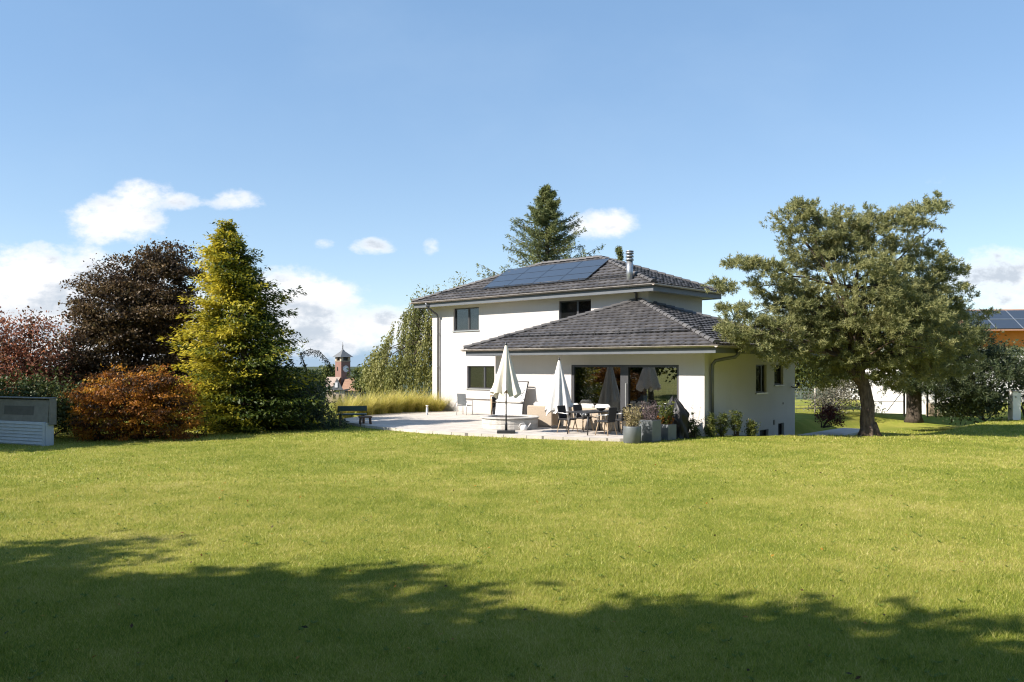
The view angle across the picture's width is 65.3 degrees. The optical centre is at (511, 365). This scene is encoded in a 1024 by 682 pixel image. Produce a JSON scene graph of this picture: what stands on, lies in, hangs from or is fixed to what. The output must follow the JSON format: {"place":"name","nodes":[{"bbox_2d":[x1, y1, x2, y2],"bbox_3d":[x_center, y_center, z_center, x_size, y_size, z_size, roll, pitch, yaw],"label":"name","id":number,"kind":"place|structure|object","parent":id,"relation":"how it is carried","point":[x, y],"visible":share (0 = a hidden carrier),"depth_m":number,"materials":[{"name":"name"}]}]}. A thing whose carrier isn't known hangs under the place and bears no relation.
{"place":"outdoors","nodes":[
{"label":"outdoors","id":0,"kind":"place"},
{"bbox_2d":[329,388,381,417],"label":"ornamental grass","id":1,"kind":"object","parent":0,"point":[339,402],"depth_m":36.02,"materials":[{"name":"plant"}]},
{"bbox_2d":[343,411,622,441],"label":"patio","id":2,"kind":"structure","parent":0,"point":[460,423],"depth_m":29.61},
{"bbox_2d":[456,393,472,414],"bbox_3d":[-2.213,1.802,37.278,0.576,0.998,0.585,0,0,30],"label":"garden chair","id":3,"kind":"object","parent":2,"relation":"on","point":[461,399],"visible":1,"depth_m":37.08,"materials":[{"name":"metal"}]},
{"bbox_2d":[490,395,497,414],"bbox_3d":[-0.640,1.770,32.969,0.520,1.107,0.357,0,0,-11],"label":"deck chair","id":4,"kind":"object","parent":2,"relation":"on","point":[492,403],"visible":0.38,"depth_m":32.96,"materials":[{"name":"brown wood"}]},
{"bbox_2d":[490,342,521,433],"bbox_3d":[-0.214,0.750,27.247,1.031,3.100,1.052,0,0,-18],"label":"parasol","id":5,"kind":"object","parent":2,"relation":"on","point":[506,382],"visible":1,"depth_m":27.06,"materials":[{"name":"fabric"}]},
{"bbox_2d":[480,414,538,429],"bbox_3d":[-0.080,2.080,29.350,2.160,0.440,2.160,0,0,0],"label":"stone ring","id":6,"kind":"object","parent":2,"relation":"on","point":[495,422],"visible":0.97,"depth_m":28.54,"materials":[{"name":"stone"}]},
{"bbox_2d":[493,381,528,414],"bbox_3d":[-0.049,1.471,32.317,1.542,1.662,0.516,0,0,42],"label":"lounger","id":7,"kind":"object","parent":2,"relation":"on","point":[512,408],"visible":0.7,"depth_m":32.11,"materials":[{"name":"fabric"}]},
{"bbox_2d":[519,423,530,429],"bbox_3d":[0.462,2.165,28.363,0.477,0.270,0.236,0,0,-17],"label":"watering can","id":8,"kind":"object","parent":2,"relation":"on","point":[524,427],"visible":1,"depth_m":28.27,"materials":[{"name":"white paint"}]},
{"bbox_2d":[527,402,557,426],"bbox_3d":[1.221,1.830,30.352,1.050,0.921,0.835,0,0,28],"label":"armchair","id":9,"kind":"object","parent":2,"relation":"on","point":[544,419],"visible":0.57,"depth_m":29.96,"materials":[{"name":"wicker"}]},
{"bbox_2d":[545,357,571,428],"bbox_3d":[1.726,1.000,29.321,1.046,2.600,1.046,0,0,0],"label":"parasol","id":10,"kind":"object","parent":2,"relation":"on","point":[559,394],"visible":0.94,"depth_m":29.09,"materials":[{"name":"fabric"}]},
{"bbox_2d":[557,405,577,431],"bbox_3d":[1.895,1.843,27.439,0.556,0.921,0.567,0,0,39],"label":"dining chair","id":11,"kind":"object","parent":2,"relation":"on","point":[562,414],"visible":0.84,"depth_m":27.47,"materials":[{"name":"black fabric"}]},
{"bbox_2d":[572,404,593,431],"bbox_3d":[2.483,1.843,28.082,0.567,0.921,0.556,0,0,-45],"label":"dining chair","id":12,"kind":"object","parent":2,"relation":"on","point":[577,407],"visible":0.73,"depth_m":28.09,"materials":[{"name":"metal"}]},
{"bbox_2d":[558,403,623,430],"bbox_3d":[2.852,1.830,28.952,2.350,0.921,0.835,0,0,40],"label":"sofa","id":13,"kind":"object","parent":2,"relation":"on","point":[586,406],"visible":0.37,"depth_m":28.43,"materials":[{"name":"wicker"}]},
{"bbox_2d":[565,409,621,434],"bbox_3d":[2.780,1.925,27.200,0.950,0.755,1.950,0,0,42],"label":"dining table","id":14,"kind":"object","parent":2,"relation":"on","point":[587,412],"visible":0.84,"depth_m":26.83,"materials":[{"name":"metal"}]},
{"bbox_2d":[595,407,616,435],"bbox_3d":[3.111,1.843,26.356,0.556,0.921,0.567,0,0,40],"label":"dining chair","id":15,"kind":"object","parent":2,"relation":"on","point":[611,414],"visible":1,"depth_m":26.22,"materials":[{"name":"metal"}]},
{"bbox_2d":[610,406,630,433],"bbox_3d":[3.684,1.843,26.982,0.567,0.921,0.556,0,0,-43],"label":"dining chair","id":16,"kind":"object","parent":2,"relation":"on","point":[622,416],"visible":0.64,"depth_m":26.76,"materials":[{"name":"metal"}]},
{"bbox_2d":[0,367,1023,681],"bbox_3d":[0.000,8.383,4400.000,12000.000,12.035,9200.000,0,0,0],"label":"lawn","id":17,"kind":"structure","parent":0,"point":[850,419],"depth_m":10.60,"materials":[{"name":"green plant"}]},
{"bbox_2d":[0,396,56,445],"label":"garden shed","id":18,"kind":"structure","parent":17,"relation":"on","point":[28,420],"depth_m":24.10,"materials":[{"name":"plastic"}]},
{"bbox_2d":[0,306,85,400],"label":"cherry tree","id":19,"kind":"object","parent":17,"relation":"on","point":[19,359],"visible":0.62,"depth_m":28.20,"materials":[{"name":"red plant"}]},
{"bbox_2d":[0,364,99,436],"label":"laurel","id":20,"kind":"object","parent":17,"relation":"on","point":[26,388],"visible":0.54,"depth_m":26.29,"materials":[{"name":"green plant"}]},
{"bbox_2d":[53,379,97,426],"bbox_3d":[-17.317,1.357,31.545,3.664,2.801,2.620,0,0,0],"label":"yew","id":21,"kind":"object","parent":17,"relation":"on","point":[66,409],"visible":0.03,"depth_m":30.99,"materials":[{"name":"green plant"}]},
{"bbox_2d":[29,237,210,426],"bbox_3d":[-14.638,-1.217,30.987,7.120,7.652,5.524,0,0,0],"label":"copper beech","id":22,"kind":"object","parent":17,"relation":"on","point":[138,318],"visible":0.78,"depth_m":30.12,"materials":[{"name":"brown plant"}]},
{"bbox_2d":[58,362,215,441],"bbox_3d":[-12.208,1.276,26.215,4.675,2.794,4.096,0,0,0],"label":"japanese maple","id":23,"kind":"object","parent":17,"relation":"on","point":[159,403],"visible":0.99,"depth_m":25.45,"materials":[{"name":"orange plant"}]},
{"bbox_2d":[175,369,240,421],"bbox_3d":[-12.469,1.330,33.502,4.524,3.504,3.344,0,0,0],"label":"yew","id":24,"kind":"object","parent":17,"relation":"on","point":[208,392],"visible":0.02,"depth_m":33.27,"materials":[{"name":"green plant"}]},
{"bbox_2d":[156,219,332,434],"bbox_3d":[-9.896,-1.385,29.415,6.969,8.108,7.022,0,0,35],"label":"golden cypress","id":25,"kind":"object","parent":17,"relation":"on","point":[239,306],"visible":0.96,"depth_m":28.85,"materials":[{"name":"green plant"}]},
{"bbox_2d":[253,369,326,413],"bbox_3d":[-9.557,1.438,34.007,3.968,3.205,3.220,0,0,0],"label":"yew","id":26,"kind":"object","parent":17,"relation":"on","point":[308,386],"visible":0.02,"depth_m":34.09,"materials":[{"name":"green plant"}]},
{"bbox_2d":[261,348,352,430],"bbox_3d":[-7.850,0.949,30.442,3.713,3.295,2.517,0,0,0],"label":"weeping spruce","id":27,"kind":"object","parent":17,"relation":"on","point":[334,421],"visible":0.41,"depth_m":30.36,"materials":[{"name":"green plant"}]},
{"bbox_2d":[298,365,338,396],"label":"distant tree","id":28,"kind":"object","parent":17,"relation":"on","point":[323,380],"visible":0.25,"depth_m":119.51,"materials":[{"name":"green plant"}]},
{"bbox_2d":[317,363,334,389],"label":"distant tree","id":29,"kind":"object","parent":17,"relation":"on","point":[327,370],"visible":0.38,"depth_m":169.19,"materials":[{"name":"green plant"}]},
{"bbox_2d":[333,345,352,385],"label":"clock tower","id":30,"kind":"structure","parent":17,"relation":"on","point":[342,360],"depth_m":149.25,"materials":[{"name":"red brick"}]},
{"bbox_2d":[326,376,365,402],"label":"village house","id":31,"kind":"structure","parent":17,"relation":"on","point":[344,389],"depth_m":146.00,"materials":[{"name":"ceramic"}]},
{"bbox_2d":[337,406,366,425],"bbox_3d":[-6.351,2.010,31.755,1.150,0.780,0.430,0,0,-8],"label":"bench","id":32,"kind":"object","parent":17,"relation":"on","point":[353,408],"visible":0.82,"depth_m":31.89,"materials":[{"name":"green wood"}]},
{"bbox_2d":[346,364,367,398],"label":"distant tree","id":33,"kind":"object","parent":17,"relation":"on","point":[357,371],"visible":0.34,"depth_m":134.40,"materials":[{"name":"green plant"}]},
{"bbox_2d":[342,384,384,416],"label":"ornamental grass","id":34,"kind":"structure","parent":17,"relation":"on","point":[369,411],"depth_m":37.08,"materials":[{"name":"plant"}]},
{"bbox_2d":[358,416,371,425],"bbox_3d":[-5.750,2.187,31.350,0.500,0.394,0.360,0,0,-20],"label":"stool","id":35,"kind":"object","parent":17,"relation":"on","point":[361,417],"visible":0.9,"depth_m":31.21,"materials":[{"name":"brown wood"}]},
{"bbox_2d":[355,373,389,396],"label":"distant tree","id":36,"kind":"object","parent":17,"relation":"on","point":[364,382],"visible":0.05,"depth_m":119.51,"materials":[{"name":"green plant"}]},
{"bbox_2d":[358,386,401,414],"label":"ornamental grass","id":37,"kind":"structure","parent":17,"relation":"on","point":[384,405],"depth_m":37.97,"materials":[{"name":"plant"}]},
{"bbox_2d":[356,295,431,398],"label":"weeping birch","id":38,"kind":"object","parent":17,"relation":"on","point":[395,370],"visible":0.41,"depth_m":44.28,"materials":[{"name":"green plant"}]},
{"bbox_2d":[372,385,415,412],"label":"ornamental grass","id":39,"kind":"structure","parent":17,"relation":"on","point":[395,408],"depth_m":38.67,"materials":[{"name":"plant"}]},
{"bbox_2d":[389,382,429,411],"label":"ornamental grass","id":40,"kind":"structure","parent":17,"relation":"on","point":[409,407],"depth_m":39.41,"materials":[{"name":"plant"}]},
{"bbox_2d":[406,388,444,411],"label":"ornamental grass","id":41,"kind":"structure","parent":17,"relation":"on","point":[422,403],"depth_m":39.60,"materials":[{"name":"plant"}]},
{"bbox_2d":[416,392,455,410],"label":"ornamental grass","id":42,"kind":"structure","parent":17,"relation":"on","point":[438,406],"depth_m":39.97,"materials":[{"name":"plant"}]},
{"bbox_2d":[405,271,473,300],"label":"birch","id":43,"kind":"object","parent":17,"relation":"on","point":[470,279],"visible":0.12,"depth_m":54.91,"materials":[{"name":"green plant"}]},
{"bbox_2d":[0,462,1022,681],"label":"clover","id":44,"kind":"object","parent":17,"relation":"on","point":[554,675],"visible":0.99,"depth_m":8.12,"materials":[{"name":"green plant"}]},
{"bbox_2d":[475,183,605,277],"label":"cedar","id":45,"kind":"object","parent":17,"relation":"on","point":[544,211],"visible":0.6,"depth_m":54.41,"materials":[{"name":"green plant"}]},
{"bbox_2d":[410,250,824,435],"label":"house","id":46,"kind":"structure","parent":17,"relation":"on","point":[613,333],"depth_m":31.94,"materials":[{"name":"paint"}]},
{"bbox_2d":[452,307,478,331],"bbox_3d":[-2.246,-2.271,39.680,1.880,1.172,0.215,0,0,42],"label":"window","id":47,"kind":"structure","parent":46,"relation":"in","point":[466,319],"depth_m":39.74,"materials":[{"name":"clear glass"}]},
{"bbox_2d":[466,366,493,389],"bbox_3d":[-1.497,0.609,38.995,1.950,1.152,0.215,0,0,42],"label":"window","id":48,"kind":"structure","parent":46,"relation":"in","point":[479,377],"depth_m":39.08,"materials":[{"name":"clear glass"}]},
{"bbox_2d":[560,299,590,318],"bbox_3d":[2.828,-2.295,35.135,1.774,1.124,0.072,0,0,42],"label":"window","id":49,"kind":"structure","parent":46,"relation":"in","point":[567,308],"depth_m":35.23,"materials":[{"name":"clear glass"}]},
{"bbox_2d":[572,365,678,425],"bbox_3d":[4.065,1.120,29.302,4.714,2.274,0.170,0,0,42],"label":"sliding door","id":50,"kind":"structure","parent":46,"relation":"in","point":[618,386],"depth_m":29.15,"materials":[{"name":"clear glass"}]},
{"bbox_2d":[755,365,767,393],"bbox_3d":[9.366,0.524,30.214,0.215,1.102,0.990,0,0,42],"label":"window","id":51,"kind":"structure","parent":46,"relation":"in","point":[759,368],"depth_m":30.34,"materials":[{"name":"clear glass"}]},
{"bbox_2d":[760,429,765,435],"bbox_3d":[9.483,2.680,30.444,0.072,0.474,0.744,0,0,42],"label":"window","id":52,"kind":"structure","parent":46,"relation":"in","point":[762,432],"depth_m":30.59,"materials":[{"name":"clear glass"}]},
{"bbox_2d":[774,365,784,385],"bbox_3d":[10.407,0.389,31.357,0.215,0.832,0.880,0,0,42],"label":"window","id":53,"kind":"structure","parent":46,"relation":"in","point":[777,374],"depth_m":31.51,"materials":[{"name":"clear glass"}]},
{"bbox_2d":[778,423,781,434],"bbox_3d":[10.503,2.515,31.557,0.072,0.484,0.524,0,0,42],"label":"window","id":54,"kind":"structure","parent":46,"relation":"in","point":[779,424],"depth_m":31.64,"materials":[{"name":"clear glass"}]},
{"bbox_2d":[615,245,623,260],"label":"conifer","id":55,"kind":"object","parent":17,"relation":"on","point":[619,253],"visible":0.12,"depth_m":57.88,"materials":[{"name":"green plant"}]},
{"bbox_2d":[622,404,643,443],"bbox_3d":[3.731,1.777,24.741,0.716,1.246,0.640,0,0,-40],"label":"planter","id":56,"kind":"object","parent":17,"relation":"on","point":[631,433],"visible":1,"depth_m":24.58,"materials":[{"name":"metal"}]},
{"bbox_2d":[638,399,660,441],"bbox_3d":[4.337,1.733,25.269,0.662,1.334,0.626,0,0,42],"label":"planter","id":57,"kind":"object","parent":17,"relation":"on","point":[651,429],"visible":1,"depth_m":25.13,"materials":[{"name":"concrete"}]},
{"bbox_2d":[655,400,676,440],"bbox_3d":[4.957,1.756,25.818,0.632,1.289,0.750,0,0,42],"label":"planter","id":58,"kind":"object","parent":17,"relation":"on","point":[668,430],"visible":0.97,"depth_m":25.68,"materials":[{"name":"concrete"}]},
{"bbox_2d":[659,396,689,438],"bbox_3d":[5.373,1.692,26.558,1.062,1.417,0.752,0,0,42],"label":"barbecue","id":59,"kind":"object","parent":17,"relation":"on","point":[681,417],"visible":0.54,"depth_m":26.21,"materials":[{"name":"black paint"}]},
{"bbox_2d":[688,405,703,437],"bbox_3d":[6.010,1.904,26.539,0.694,1.175,0.724,0,0,0],"label":"shrub","id":60,"kind":"object","parent":17,"relation":"on","point":[694,432],"visible":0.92,"depth_m":26.48,"materials":[{"name":"green plant"}]},
{"bbox_2d":[703,412,719,436],"bbox_3d":[6.688,2.019,26.856,0.559,0.966,0.571,0,0,0],"label":"shrub","id":61,"kind":"object","parent":17,"relation":"on","point":[711,424],"visible":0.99,"depth_m":26.80,"materials":[{"name":"green plant"}]},
{"bbox_2d":[716,413,730,436],"bbox_3d":[7.112,1.996,26.988,0.634,0.926,0.504,0,0,-24],"label":"shrub","id":62,"kind":"object","parent":17,"relation":"on","point":[724,421],"visible":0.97,"depth_m":26.93,"materials":[{"name":"green plant"}]},
{"bbox_2d":[728,409,743,436],"bbox_3d":[7.583,2.010,27.154,0.535,1.051,0.574,0,0,32],"label":"shrub","id":63,"kind":"object","parent":17,"relation":"on","point":[736,418],"visible":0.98,"depth_m":27.06,"materials":[{"name":"green plant"}]},
{"bbox_2d":[744,418,760,435],"bbox_3d":[8.164,2.103,27.201,0.548,0.795,0.578,0,0,0],"label":"shrub","id":64,"kind":"object","parent":17,"relation":"on","point":[751,429],"visible":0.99,"depth_m":27.14,"materials":[{"name":"green plant"}]},
{"bbox_2d":[790,293,865,403],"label":"oak","id":65,"kind":"object","parent":17,"relation":"on","point":[799,374],"visible":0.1,"depth_m":43.21,"materials":[{"name":"green plant"}]},
{"bbox_2d":[795,388,860,412],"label":"wire fence","id":66,"kind":"object","parent":17,"relation":"on","point":[827,394],"visible":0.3,"depth_m":40.07,"materials":[{"name":"grey metal"}]},
{"bbox_2d":[798,379,860,414],"bbox_3d":[15.932,1.719,39.437,3.356,2.305,2.909,0,0,0],"label":"lavender shrub","id":67,"kind":"object","parent":17,"relation":"on","point":[822,400],"visible":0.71,"depth_m":39.46,"materials":[{"name":"grey plant"}]},
{"bbox_2d":[811,403,847,427],"bbox_3d":[13.147,2.088,33.188,1.289,1.071,1.554,0,0,33],"label":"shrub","id":68,"kind":"object","parent":17,"relation":"on","point":[831,415],"visible":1,"depth_m":33.12,"materials":[{"name":"green plant"}]},
{"bbox_2d":[699,189,1001,435],"bbox_3d":[11.807,-1.779,27.696,11.039,8.728,5.789,0,0,0],"label":"pine tree","id":69,"kind":"object","parent":17,"relation":"on","point":[909,313],"visible":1,"depth_m":26.79,"materials":[{"name":"green plant"}]},
{"bbox_2d":[874,393,906,416],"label":"gate","id":70,"kind":"structure","parent":17,"relation":"on","point":[903,401],"depth_m":37.45,"materials":[{"name":"metal"}]},
{"bbox_2d":[865,369,959,414],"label":"garden wall","id":71,"kind":"structure","parent":17,"relation":"on","point":[895,407],"depth_m":39.87,"materials":[{"name":"white paint"}]},
{"bbox_2d":[926,390,936,416],"bbox_3d":[19.414,1.725,37.000,0.454,1.350,0.060,0,0,0],"label":"fence","id":72,"kind":"object","parent":17,"relation":"on","point":[927,406],"visible":0.64,"depth_m":36.97,"materials":[{"name":"metal"}]},
{"bbox_2d":[869,248,1023,422],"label":"pine tree","id":73,"kind":"object","parent":17,"relation":"on","point":[995,365],"visible":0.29,"depth_m":34.70,"materials":[{"name":"green plant"}]},
{"bbox_2d":[929,403,974,415],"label":"wall","id":74,"kind":"structure","parent":17,"relation":"on","point":[932,410],"depth_m":37.60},
{"bbox_2d":[928,374,1021,424],"bbox_3d":[20.461,1.516,35.408,4.494,2.286,2.921,0,0,0],"label":"dark shrub","id":75,"kind":"object","parent":17,"relation":"on","point":[988,406],"visible":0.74,"depth_m":34.99,"materials":[{"name":"green plant"}]},
{"bbox_2d":[986,335,1023,415],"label":"dark shrub","id":76,"kind":"object","parent":17,"relation":"on","point":[1013,349],"visible":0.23,"depth_m":37.42,"materials":[{"name":"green plant"}]},
{"bbox_2d":[1006,390,1021,419],"bbox_3d":[22.107,1.755,35.200,0.440,1.290,0.440,0,0,0],"label":"gate post","id":77,"kind":"object","parent":17,"relation":"on","point":[1014,411],"visible":0.97,"depth_m":35.02,"materials":[{"name":"white paint"}]},
{"bbox_2d":[0,0,1023,366],"label":"sky","id":78,"kind":"structure","parent":0,"point":[372,151],"materials":[{"name":"blue"}]},
{"bbox_2d":[5,439,1023,681],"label":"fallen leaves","id":79,"kind":"object","parent":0,"point":[226,680],"visible":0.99,"depth_m":8.58,"materials":[{"name":"brown plant"}]},
{"bbox_2d":[799,428,859,435],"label":"path","id":80,"kind":"structure","parent":0,"point":[846,431],"depth_m":33.60,"materials":[{"name":"concrete"}]},
{"bbox_2d":[838,309,1023,402],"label":"neighbour house","id":81,"kind":"structure","parent":0,"point":[1009,323],"depth_m":51.63,"materials":[{"name":"white paint"}]}
]}

